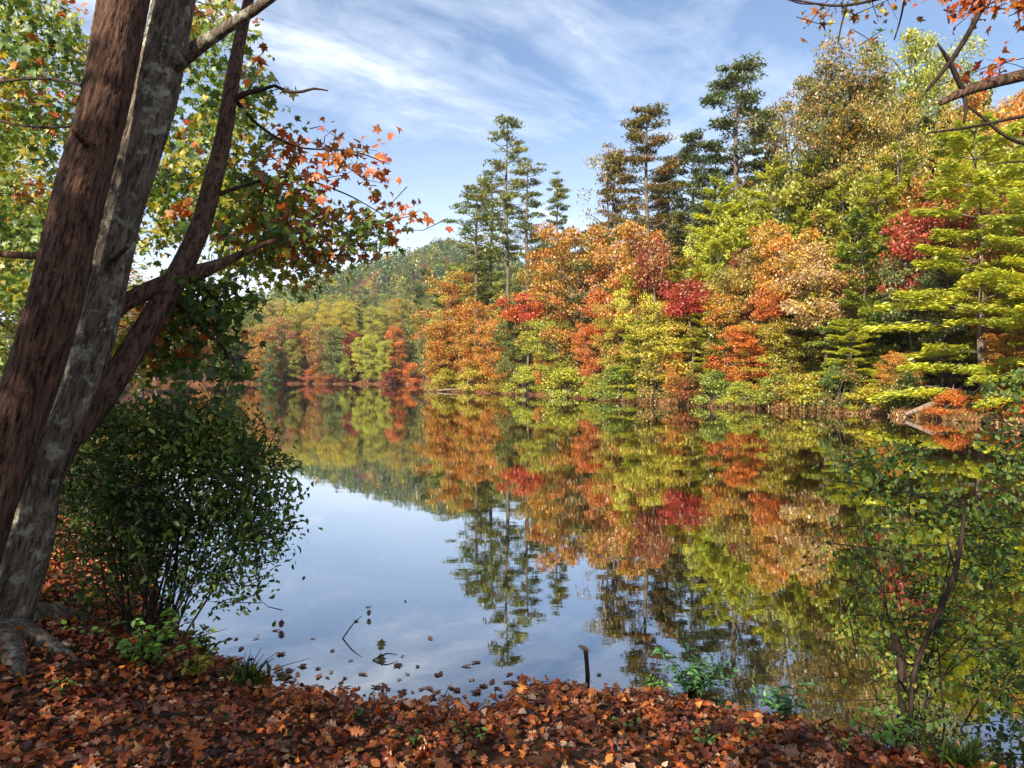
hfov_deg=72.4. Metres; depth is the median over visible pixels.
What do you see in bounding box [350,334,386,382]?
broadleaf tree
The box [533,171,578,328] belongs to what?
pine tree
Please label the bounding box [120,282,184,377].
broadleaf tree
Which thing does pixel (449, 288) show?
broadleaf tree
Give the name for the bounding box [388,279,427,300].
broadleaf tree
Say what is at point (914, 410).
driftwood
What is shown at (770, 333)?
broadleaf tree
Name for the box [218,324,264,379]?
broadleaf tree
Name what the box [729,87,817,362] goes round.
sparse tree
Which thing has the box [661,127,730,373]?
pine tree
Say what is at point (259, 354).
broadleaf tree
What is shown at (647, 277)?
broadleaf tree
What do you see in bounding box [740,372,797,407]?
shrub
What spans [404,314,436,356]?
broadleaf tree
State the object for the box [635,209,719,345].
broadleaf tree
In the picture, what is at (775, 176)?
white pine
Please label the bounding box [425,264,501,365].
broadleaf tree
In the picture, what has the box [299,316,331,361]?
broadleaf tree
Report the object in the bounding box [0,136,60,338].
broadleaf tree
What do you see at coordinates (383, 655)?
twig
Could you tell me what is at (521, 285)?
broadleaf tree
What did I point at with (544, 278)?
broadleaf tree
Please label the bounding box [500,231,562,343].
broadleaf tree
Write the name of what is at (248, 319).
broadleaf tree
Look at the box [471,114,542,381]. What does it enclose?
tall pine
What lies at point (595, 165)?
sparse tree
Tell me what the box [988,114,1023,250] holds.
white pine
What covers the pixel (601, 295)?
broadleaf tree
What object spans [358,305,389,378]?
broadleaf tree
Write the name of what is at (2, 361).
shrub
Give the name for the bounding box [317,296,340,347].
broadleaf tree
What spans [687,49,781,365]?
pine tree
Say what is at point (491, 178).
tall pine
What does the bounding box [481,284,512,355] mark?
white pine
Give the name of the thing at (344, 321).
broadleaf tree
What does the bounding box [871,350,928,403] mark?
broadleaf tree
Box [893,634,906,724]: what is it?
snag
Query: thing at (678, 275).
white pine
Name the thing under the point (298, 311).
broadleaf tree
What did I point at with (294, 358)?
broadleaf tree
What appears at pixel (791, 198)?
broadleaf tree
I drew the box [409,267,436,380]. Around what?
white pine
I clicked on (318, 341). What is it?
white pine
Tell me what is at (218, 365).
broadleaf tree
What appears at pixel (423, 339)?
broadleaf tree
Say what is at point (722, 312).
broadleaf tree
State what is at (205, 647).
green seedling
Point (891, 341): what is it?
broadleaf tree
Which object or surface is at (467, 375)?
shrub
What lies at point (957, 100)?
sparse tree
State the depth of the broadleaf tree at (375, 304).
237.29 m
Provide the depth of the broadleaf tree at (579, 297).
65.22 m
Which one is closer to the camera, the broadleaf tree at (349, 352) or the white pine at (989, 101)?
the white pine at (989, 101)
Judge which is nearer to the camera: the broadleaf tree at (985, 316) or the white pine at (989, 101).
the broadleaf tree at (985, 316)
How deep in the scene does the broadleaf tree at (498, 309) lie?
83.20 m
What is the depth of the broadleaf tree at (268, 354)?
175.52 m
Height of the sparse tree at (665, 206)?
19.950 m
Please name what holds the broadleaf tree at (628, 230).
on the terrain at (359, 380)
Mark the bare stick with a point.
(585, 649)
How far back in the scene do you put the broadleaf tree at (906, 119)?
43.71 m
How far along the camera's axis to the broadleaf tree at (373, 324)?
195.94 m
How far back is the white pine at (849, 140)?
47.45 m
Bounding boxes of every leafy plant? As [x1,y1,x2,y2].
[641,674,674,691]
[650,642,746,700]
[751,679,814,720]
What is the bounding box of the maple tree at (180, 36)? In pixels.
[0,0,453,680]
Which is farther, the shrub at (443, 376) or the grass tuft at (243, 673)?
the shrub at (443, 376)
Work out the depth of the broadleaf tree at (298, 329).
195.53 m
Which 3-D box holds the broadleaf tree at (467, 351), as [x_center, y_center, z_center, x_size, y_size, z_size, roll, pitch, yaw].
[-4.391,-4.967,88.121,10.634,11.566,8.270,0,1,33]
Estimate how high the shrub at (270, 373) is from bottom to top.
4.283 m
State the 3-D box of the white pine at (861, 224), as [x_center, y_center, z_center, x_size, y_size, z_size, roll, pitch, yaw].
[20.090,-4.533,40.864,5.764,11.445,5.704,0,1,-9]
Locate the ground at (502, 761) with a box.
[0,455,945,767]
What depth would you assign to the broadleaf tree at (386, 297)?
210.70 m
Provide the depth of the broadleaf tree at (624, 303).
58.09 m
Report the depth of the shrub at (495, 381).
80.02 m
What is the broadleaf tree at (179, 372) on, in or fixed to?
on the terrain at (359, 380)
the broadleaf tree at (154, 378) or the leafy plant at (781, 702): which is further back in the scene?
the broadleaf tree at (154, 378)
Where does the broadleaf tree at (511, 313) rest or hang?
on the terrain at (359, 380)
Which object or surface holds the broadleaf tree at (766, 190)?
on the terrain at (359, 380)
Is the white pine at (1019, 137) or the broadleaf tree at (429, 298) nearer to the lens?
the white pine at (1019, 137)
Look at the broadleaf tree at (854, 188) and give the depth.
46.31 m
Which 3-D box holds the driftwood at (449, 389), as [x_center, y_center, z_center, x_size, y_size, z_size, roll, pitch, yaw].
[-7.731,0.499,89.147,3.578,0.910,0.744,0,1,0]
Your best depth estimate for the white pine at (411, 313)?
175.64 m
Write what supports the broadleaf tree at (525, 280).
on the terrain at (359, 380)
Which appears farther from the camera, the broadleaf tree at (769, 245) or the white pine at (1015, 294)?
the broadleaf tree at (769, 245)
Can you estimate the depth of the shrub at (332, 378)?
174.48 m
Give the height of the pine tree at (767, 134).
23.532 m
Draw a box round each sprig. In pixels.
[48,675,80,697]
[215,709,230,720]
[337,708,363,723]
[386,724,420,746]
[449,719,487,740]
[608,716,639,729]
[693,723,721,746]
[737,719,765,739]
[824,727,853,752]
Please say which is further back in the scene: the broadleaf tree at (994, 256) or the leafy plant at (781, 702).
the broadleaf tree at (994, 256)
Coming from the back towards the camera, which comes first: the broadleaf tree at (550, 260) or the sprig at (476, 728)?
the broadleaf tree at (550, 260)
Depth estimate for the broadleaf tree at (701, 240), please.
54.89 m
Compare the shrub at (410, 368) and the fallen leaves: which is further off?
the shrub at (410, 368)
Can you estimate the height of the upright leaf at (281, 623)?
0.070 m
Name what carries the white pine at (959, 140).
on the terrain at (359, 380)
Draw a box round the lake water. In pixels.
[78,384,1023,721]
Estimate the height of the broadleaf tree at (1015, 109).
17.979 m
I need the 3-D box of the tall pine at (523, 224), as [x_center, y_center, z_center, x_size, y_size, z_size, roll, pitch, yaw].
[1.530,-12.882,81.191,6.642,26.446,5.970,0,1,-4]
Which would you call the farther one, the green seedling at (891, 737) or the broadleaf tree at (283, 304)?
the broadleaf tree at (283, 304)
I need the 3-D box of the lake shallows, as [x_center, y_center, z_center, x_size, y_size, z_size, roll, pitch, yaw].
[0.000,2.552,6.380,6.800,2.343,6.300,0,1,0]
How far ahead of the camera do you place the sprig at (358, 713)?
3.76 m
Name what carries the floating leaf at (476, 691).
on the lake water
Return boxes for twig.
[342,617,359,638]
[372,653,396,660]
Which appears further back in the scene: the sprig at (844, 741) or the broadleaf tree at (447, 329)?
the broadleaf tree at (447, 329)
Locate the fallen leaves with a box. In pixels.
[0,515,1018,767]
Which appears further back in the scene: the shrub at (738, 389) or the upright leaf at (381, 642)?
the shrub at (738, 389)
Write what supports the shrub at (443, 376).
on the terrain at (359, 380)
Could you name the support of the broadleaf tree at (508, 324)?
on the terrain at (359, 380)
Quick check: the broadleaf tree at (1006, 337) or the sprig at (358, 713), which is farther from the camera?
the broadleaf tree at (1006, 337)
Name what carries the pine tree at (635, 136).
on the terrain at (359, 380)
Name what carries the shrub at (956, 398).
on the terrain at (359, 380)
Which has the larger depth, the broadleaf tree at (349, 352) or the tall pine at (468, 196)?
the broadleaf tree at (349, 352)
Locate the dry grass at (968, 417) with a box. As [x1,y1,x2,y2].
[593,395,1023,427]
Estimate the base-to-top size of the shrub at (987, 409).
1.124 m
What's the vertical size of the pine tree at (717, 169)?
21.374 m
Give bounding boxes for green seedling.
[61,608,227,672]
[176,646,219,677]
[183,624,232,655]
[849,705,951,753]
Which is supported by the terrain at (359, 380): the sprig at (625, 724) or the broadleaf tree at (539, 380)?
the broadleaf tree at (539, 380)
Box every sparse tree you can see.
[576,143,627,371]
[638,175,702,278]
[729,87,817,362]
[922,63,977,116]
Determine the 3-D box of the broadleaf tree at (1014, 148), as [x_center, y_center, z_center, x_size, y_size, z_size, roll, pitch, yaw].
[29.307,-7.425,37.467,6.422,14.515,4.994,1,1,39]
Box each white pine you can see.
[304,316,333,372]
[348,298,372,376]
[356,297,369,306]
[373,314,407,371]
[402,282,424,376]
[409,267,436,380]
[415,291,461,374]
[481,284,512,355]
[514,274,567,370]
[560,229,613,354]
[596,320,664,399]
[639,256,737,383]
[679,176,769,375]
[681,297,744,395]
[712,176,755,376]
[716,156,821,375]
[763,154,856,375]
[769,170,799,205]
[788,179,875,383]
[795,99,883,362]
[798,318,891,409]
[801,207,910,398]
[817,170,938,398]
[856,110,1023,403]
[858,142,965,378]
[898,242,1003,387]
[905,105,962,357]
[943,176,1023,409]
[956,89,1002,152]
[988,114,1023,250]
[1007,289,1023,298]
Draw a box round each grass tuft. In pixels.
[207,647,309,693]
[882,723,1016,767]
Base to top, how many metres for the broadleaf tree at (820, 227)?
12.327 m
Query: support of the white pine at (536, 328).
on the terrain at (359, 380)
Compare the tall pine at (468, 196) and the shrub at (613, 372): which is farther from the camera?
the tall pine at (468, 196)
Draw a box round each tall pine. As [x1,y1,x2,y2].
[437,176,505,370]
[455,169,524,374]
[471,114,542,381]
[498,157,554,385]
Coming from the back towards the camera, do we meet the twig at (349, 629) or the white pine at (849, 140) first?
the white pine at (849, 140)
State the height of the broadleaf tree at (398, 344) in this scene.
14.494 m
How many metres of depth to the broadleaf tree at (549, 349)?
68.92 m
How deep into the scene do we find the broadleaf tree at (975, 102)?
45.60 m
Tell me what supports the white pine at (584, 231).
on the terrain at (359, 380)
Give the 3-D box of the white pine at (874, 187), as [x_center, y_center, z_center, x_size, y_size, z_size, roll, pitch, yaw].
[21.508,-5.752,41.351,6.356,13.675,6.424,0,1,26]
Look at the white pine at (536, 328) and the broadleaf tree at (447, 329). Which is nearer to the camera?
the white pine at (536, 328)
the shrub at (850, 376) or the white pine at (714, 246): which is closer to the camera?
the shrub at (850, 376)
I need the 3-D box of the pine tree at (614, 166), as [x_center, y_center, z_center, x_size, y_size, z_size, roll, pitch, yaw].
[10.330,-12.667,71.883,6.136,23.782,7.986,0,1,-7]
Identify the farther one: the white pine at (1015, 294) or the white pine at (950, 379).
the white pine at (950, 379)
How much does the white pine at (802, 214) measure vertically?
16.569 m
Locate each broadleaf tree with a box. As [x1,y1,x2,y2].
[0,111,23,243]
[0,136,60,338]
[0,187,152,361]
[12,267,149,357]
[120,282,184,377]
[130,307,184,380]
[164,326,193,380]
[182,317,229,379]
[203,321,257,374]
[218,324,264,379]
[238,306,269,371]
[238,332,281,378]
[250,299,295,368]
[259,342,281,380]
[263,298,299,329]
[264,316,298,380]
[275,310,316,372]
[281,298,318,369]
[282,339,303,381]
[285,330,320,380]
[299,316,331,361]
[301,302,342,376]
[303,325,331,380]
[311,300,327,328]
[316,299,358,378]
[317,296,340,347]
[319,326,349,377]
[322,294,351,326]
[327,307,362,355]
[341,296,365,327]
[342,330,365,379]
[345,305,369,364]
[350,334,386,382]
[353,292,391,313]
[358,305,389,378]
[360,304,384,356]
[374,339,394,381]
[375,292,406,360]
[376,302,412,368]
[381,295,421,377]
[382,325,408,381]
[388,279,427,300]
[397,300,426,365]
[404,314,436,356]
[407,269,486,384]
[412,305,444,369]
[413,280,456,314]
[421,320,464,385]
[423,291,437,316]
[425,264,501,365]
[431,269,514,321]
[445,297,511,385]
[455,302,509,364]
[466,318,525,385]
[485,291,544,372]
[489,319,536,389]
[496,291,553,390]
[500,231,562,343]
[510,261,543,341]
[511,259,575,378]
[519,319,579,387]
[521,231,612,358]
[524,221,614,387]
[530,246,593,326]
[532,338,566,388]
[550,258,636,370]
[569,321,615,386]
[571,239,655,368]
[575,287,634,388]
[589,295,656,383]
[595,220,677,364]
[613,272,656,373]
[622,300,713,388]
[628,239,677,390]
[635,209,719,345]
[651,215,731,367]
[655,278,721,397]
[657,348,691,396]
[677,229,729,372]
[689,196,755,259]
[697,202,803,381]
[699,293,749,385]
[700,259,767,381]
[702,323,788,397]
[721,245,787,389]
[724,181,805,362]
[732,316,806,393]
[747,218,822,383]
[748,283,792,396]
[749,181,839,375]
[754,148,845,362]
[765,239,875,376]
[771,76,882,325]
[778,33,912,344]
[795,211,844,377]
[810,52,988,358]
[814,156,895,367]
[821,259,872,392]
[840,27,996,361]
[851,79,965,352]
[856,237,927,361]
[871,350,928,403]
[873,201,1001,387]
[873,255,937,378]
[882,173,967,377]
[899,149,995,377]
[907,263,977,386]
[925,89,1023,347]
[935,113,1011,355]
[938,146,1011,362]
[945,144,1023,374]
[955,192,1023,387]
[966,332,1023,409]
[987,93,1023,295]
[991,136,1023,285]
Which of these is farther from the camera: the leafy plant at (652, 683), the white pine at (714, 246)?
the white pine at (714, 246)
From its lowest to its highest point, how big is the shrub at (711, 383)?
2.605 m
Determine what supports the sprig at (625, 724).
on the ground at (502, 761)
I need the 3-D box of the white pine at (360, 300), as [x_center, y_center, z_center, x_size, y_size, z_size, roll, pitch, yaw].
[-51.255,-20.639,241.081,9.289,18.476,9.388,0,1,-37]
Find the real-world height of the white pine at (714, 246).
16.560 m
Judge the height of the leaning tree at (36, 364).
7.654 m
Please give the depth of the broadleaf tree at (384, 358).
170.63 m
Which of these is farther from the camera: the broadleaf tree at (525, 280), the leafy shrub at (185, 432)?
the broadleaf tree at (525, 280)
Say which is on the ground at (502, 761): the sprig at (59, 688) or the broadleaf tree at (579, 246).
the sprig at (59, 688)
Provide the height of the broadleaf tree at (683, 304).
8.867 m
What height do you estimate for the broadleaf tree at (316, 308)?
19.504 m
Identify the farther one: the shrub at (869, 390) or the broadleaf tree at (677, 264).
the broadleaf tree at (677, 264)
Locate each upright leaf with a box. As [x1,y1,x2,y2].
[278,620,284,627]
[376,639,385,650]
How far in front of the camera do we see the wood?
421.40 m
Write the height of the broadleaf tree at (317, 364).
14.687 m
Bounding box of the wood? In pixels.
[0,237,525,343]
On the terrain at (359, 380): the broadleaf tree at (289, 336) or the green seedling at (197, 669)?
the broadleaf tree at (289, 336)
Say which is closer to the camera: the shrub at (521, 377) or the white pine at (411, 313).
the shrub at (521, 377)
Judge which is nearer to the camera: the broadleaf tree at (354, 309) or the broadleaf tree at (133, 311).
the broadleaf tree at (133, 311)
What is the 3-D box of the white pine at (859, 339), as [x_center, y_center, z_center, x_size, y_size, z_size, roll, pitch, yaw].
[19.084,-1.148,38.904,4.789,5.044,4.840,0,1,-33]
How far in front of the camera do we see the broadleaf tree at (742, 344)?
45.81 m
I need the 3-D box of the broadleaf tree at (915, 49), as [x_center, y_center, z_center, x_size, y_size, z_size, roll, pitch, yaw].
[29.887,-13.160,51.521,11.600,24.721,8.410,0,1,2]
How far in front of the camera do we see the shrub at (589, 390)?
60.27 m
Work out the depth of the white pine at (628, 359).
54.84 m
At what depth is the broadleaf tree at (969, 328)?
40.03 m
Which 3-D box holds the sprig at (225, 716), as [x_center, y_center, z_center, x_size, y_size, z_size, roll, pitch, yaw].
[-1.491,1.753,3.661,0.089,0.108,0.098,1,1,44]
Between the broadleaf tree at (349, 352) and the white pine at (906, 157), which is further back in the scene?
the broadleaf tree at (349, 352)
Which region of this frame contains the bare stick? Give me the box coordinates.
[578,645,589,686]
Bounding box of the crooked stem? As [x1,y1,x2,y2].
[907,500,965,718]
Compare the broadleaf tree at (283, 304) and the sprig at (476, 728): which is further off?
the broadleaf tree at (283, 304)
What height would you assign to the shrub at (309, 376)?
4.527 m
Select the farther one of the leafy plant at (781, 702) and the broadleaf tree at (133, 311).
the broadleaf tree at (133, 311)
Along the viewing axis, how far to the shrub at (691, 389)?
47.76 m
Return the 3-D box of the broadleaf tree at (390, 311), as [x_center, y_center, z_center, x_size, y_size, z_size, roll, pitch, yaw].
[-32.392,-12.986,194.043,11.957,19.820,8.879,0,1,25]
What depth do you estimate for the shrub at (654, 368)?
51.58 m
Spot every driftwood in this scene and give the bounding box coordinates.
[437,385,459,390]
[904,385,963,415]
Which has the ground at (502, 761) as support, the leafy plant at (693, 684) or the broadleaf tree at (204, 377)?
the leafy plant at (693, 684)
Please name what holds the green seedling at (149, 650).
on the ground at (502, 761)
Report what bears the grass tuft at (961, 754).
on the ground at (502, 761)
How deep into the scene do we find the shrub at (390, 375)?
168.66 m
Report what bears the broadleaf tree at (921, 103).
on the terrain at (359, 380)
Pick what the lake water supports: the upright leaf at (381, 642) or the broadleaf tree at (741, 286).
the upright leaf at (381, 642)
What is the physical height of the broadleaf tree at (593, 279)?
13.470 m
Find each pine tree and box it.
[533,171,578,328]
[585,142,641,290]
[600,102,690,348]
[643,156,690,289]
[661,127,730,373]
[680,138,740,252]
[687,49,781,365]
[738,104,790,218]
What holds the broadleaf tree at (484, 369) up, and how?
on the terrain at (359, 380)
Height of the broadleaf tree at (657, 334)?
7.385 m
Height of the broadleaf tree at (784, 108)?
22.030 m
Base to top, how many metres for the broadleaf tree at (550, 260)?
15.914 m
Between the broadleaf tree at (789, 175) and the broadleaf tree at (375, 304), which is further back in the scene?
the broadleaf tree at (375, 304)
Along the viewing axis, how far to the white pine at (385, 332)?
184.70 m
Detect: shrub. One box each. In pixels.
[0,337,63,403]
[0,346,9,378]
[42,381,322,651]
[255,369,279,382]
[297,367,323,383]
[320,373,343,383]
[338,353,355,383]
[377,371,404,383]
[394,361,421,383]
[422,367,463,390]
[456,363,489,391]
[476,375,512,392]
[500,364,542,394]
[532,366,588,397]
[574,373,613,398]
[588,364,649,400]
[633,350,685,403]
[663,372,716,403]
[687,369,741,405]
[712,379,758,406]
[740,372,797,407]
[765,371,834,406]
[811,355,870,412]
[842,382,909,409]
[875,369,941,410]
[919,388,975,415]
[946,394,1007,416]
[990,398,1023,416]
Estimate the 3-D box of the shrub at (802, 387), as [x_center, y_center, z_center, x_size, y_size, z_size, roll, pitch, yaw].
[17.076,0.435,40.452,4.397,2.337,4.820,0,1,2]
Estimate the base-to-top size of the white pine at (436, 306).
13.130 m
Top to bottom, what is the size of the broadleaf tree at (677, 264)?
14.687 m
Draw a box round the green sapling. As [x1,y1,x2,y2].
[801,359,1023,755]
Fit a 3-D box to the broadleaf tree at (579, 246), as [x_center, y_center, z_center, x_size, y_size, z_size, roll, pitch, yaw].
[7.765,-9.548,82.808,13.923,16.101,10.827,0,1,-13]
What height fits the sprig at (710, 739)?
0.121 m
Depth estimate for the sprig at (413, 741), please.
3.47 m
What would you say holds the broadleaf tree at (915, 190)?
on the terrain at (359, 380)
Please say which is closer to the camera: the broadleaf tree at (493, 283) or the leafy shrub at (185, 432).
the leafy shrub at (185, 432)
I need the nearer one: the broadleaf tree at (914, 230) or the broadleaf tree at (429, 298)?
the broadleaf tree at (914, 230)
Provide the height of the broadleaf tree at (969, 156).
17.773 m
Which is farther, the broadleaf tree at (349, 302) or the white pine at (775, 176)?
the broadleaf tree at (349, 302)
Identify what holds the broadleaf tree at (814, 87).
on the terrain at (359, 380)
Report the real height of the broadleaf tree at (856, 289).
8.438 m
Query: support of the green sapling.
on the ground at (502, 761)
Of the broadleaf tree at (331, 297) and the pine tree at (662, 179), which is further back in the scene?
the broadleaf tree at (331, 297)
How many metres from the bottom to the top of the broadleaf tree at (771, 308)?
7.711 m
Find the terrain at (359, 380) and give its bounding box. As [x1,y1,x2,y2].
[1,253,1023,426]
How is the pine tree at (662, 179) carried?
on the terrain at (359, 380)
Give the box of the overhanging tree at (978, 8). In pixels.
[788,0,1023,165]
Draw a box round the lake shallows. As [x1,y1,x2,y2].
[266,655,1023,767]
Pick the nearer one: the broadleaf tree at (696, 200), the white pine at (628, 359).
the white pine at (628, 359)
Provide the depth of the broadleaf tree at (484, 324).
99.48 m
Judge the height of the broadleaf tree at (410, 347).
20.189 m
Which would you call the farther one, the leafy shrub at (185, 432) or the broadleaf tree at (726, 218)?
the broadleaf tree at (726, 218)
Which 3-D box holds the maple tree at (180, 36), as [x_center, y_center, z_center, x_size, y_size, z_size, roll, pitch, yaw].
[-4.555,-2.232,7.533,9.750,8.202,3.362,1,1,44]
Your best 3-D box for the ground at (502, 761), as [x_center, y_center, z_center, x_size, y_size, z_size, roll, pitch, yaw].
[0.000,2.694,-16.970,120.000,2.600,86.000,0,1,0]
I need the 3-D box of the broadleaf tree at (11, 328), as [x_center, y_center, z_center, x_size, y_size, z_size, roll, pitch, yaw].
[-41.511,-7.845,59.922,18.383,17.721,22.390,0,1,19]
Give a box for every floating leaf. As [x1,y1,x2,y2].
[394,662,402,667]
[470,689,480,693]
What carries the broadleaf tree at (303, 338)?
on the terrain at (359, 380)
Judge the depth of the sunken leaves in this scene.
4.73 m
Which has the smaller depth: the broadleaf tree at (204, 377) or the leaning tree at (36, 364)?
the leaning tree at (36, 364)
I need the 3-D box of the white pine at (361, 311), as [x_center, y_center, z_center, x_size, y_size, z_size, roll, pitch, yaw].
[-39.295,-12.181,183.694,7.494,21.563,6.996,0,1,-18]
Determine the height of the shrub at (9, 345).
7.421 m
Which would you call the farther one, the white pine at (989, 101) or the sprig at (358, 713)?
the white pine at (989, 101)
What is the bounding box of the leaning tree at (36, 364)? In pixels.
[0,0,150,564]
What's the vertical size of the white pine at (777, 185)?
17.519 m
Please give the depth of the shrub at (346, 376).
175.42 m
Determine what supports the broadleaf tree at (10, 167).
on the terrain at (359, 380)
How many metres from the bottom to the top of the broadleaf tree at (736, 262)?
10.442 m
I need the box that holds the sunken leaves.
[185,622,1019,763]
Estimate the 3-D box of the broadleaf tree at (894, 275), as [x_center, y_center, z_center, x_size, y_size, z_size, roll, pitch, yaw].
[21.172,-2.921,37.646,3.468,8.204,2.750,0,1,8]
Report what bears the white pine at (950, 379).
on the terrain at (359, 380)
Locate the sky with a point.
(440, 72)
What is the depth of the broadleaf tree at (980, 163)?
36.68 m
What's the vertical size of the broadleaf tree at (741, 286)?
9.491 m
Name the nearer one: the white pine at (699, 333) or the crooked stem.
the crooked stem
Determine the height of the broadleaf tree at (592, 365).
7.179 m
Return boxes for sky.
[0,0,1023,322]
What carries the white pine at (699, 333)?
on the terrain at (359, 380)
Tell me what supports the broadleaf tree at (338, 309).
on the terrain at (359, 380)
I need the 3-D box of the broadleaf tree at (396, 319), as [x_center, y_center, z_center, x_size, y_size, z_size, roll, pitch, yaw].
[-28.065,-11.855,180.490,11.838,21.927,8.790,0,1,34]
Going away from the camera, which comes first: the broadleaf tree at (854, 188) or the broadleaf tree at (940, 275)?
the broadleaf tree at (940, 275)
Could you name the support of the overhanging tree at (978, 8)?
on the ground at (502, 761)
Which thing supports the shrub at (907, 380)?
on the terrain at (359, 380)
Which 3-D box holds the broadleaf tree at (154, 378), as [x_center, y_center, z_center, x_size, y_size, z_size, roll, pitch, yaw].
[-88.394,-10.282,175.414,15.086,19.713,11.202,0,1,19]
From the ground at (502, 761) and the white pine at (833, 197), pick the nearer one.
the ground at (502, 761)
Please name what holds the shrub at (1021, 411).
on the terrain at (359, 380)
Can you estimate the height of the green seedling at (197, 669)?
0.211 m
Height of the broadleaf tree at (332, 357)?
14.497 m
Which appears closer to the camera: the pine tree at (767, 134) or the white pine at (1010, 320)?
the white pine at (1010, 320)
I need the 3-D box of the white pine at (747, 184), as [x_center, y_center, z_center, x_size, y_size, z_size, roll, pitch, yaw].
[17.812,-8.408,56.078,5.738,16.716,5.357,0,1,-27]
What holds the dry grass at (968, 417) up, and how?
on the terrain at (359, 380)
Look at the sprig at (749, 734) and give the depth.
3.61 m
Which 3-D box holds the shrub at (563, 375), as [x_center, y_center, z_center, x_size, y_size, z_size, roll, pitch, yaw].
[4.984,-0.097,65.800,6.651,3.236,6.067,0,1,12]
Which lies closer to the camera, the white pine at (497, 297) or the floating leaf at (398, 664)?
the floating leaf at (398, 664)
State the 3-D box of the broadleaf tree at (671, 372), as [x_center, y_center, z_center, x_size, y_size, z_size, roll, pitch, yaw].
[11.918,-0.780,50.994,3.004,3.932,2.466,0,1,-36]
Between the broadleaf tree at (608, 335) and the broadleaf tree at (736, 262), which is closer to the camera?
the broadleaf tree at (736, 262)
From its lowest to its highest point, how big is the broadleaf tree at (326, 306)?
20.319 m
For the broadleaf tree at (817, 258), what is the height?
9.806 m
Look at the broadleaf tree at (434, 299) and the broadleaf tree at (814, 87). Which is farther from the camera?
the broadleaf tree at (434, 299)

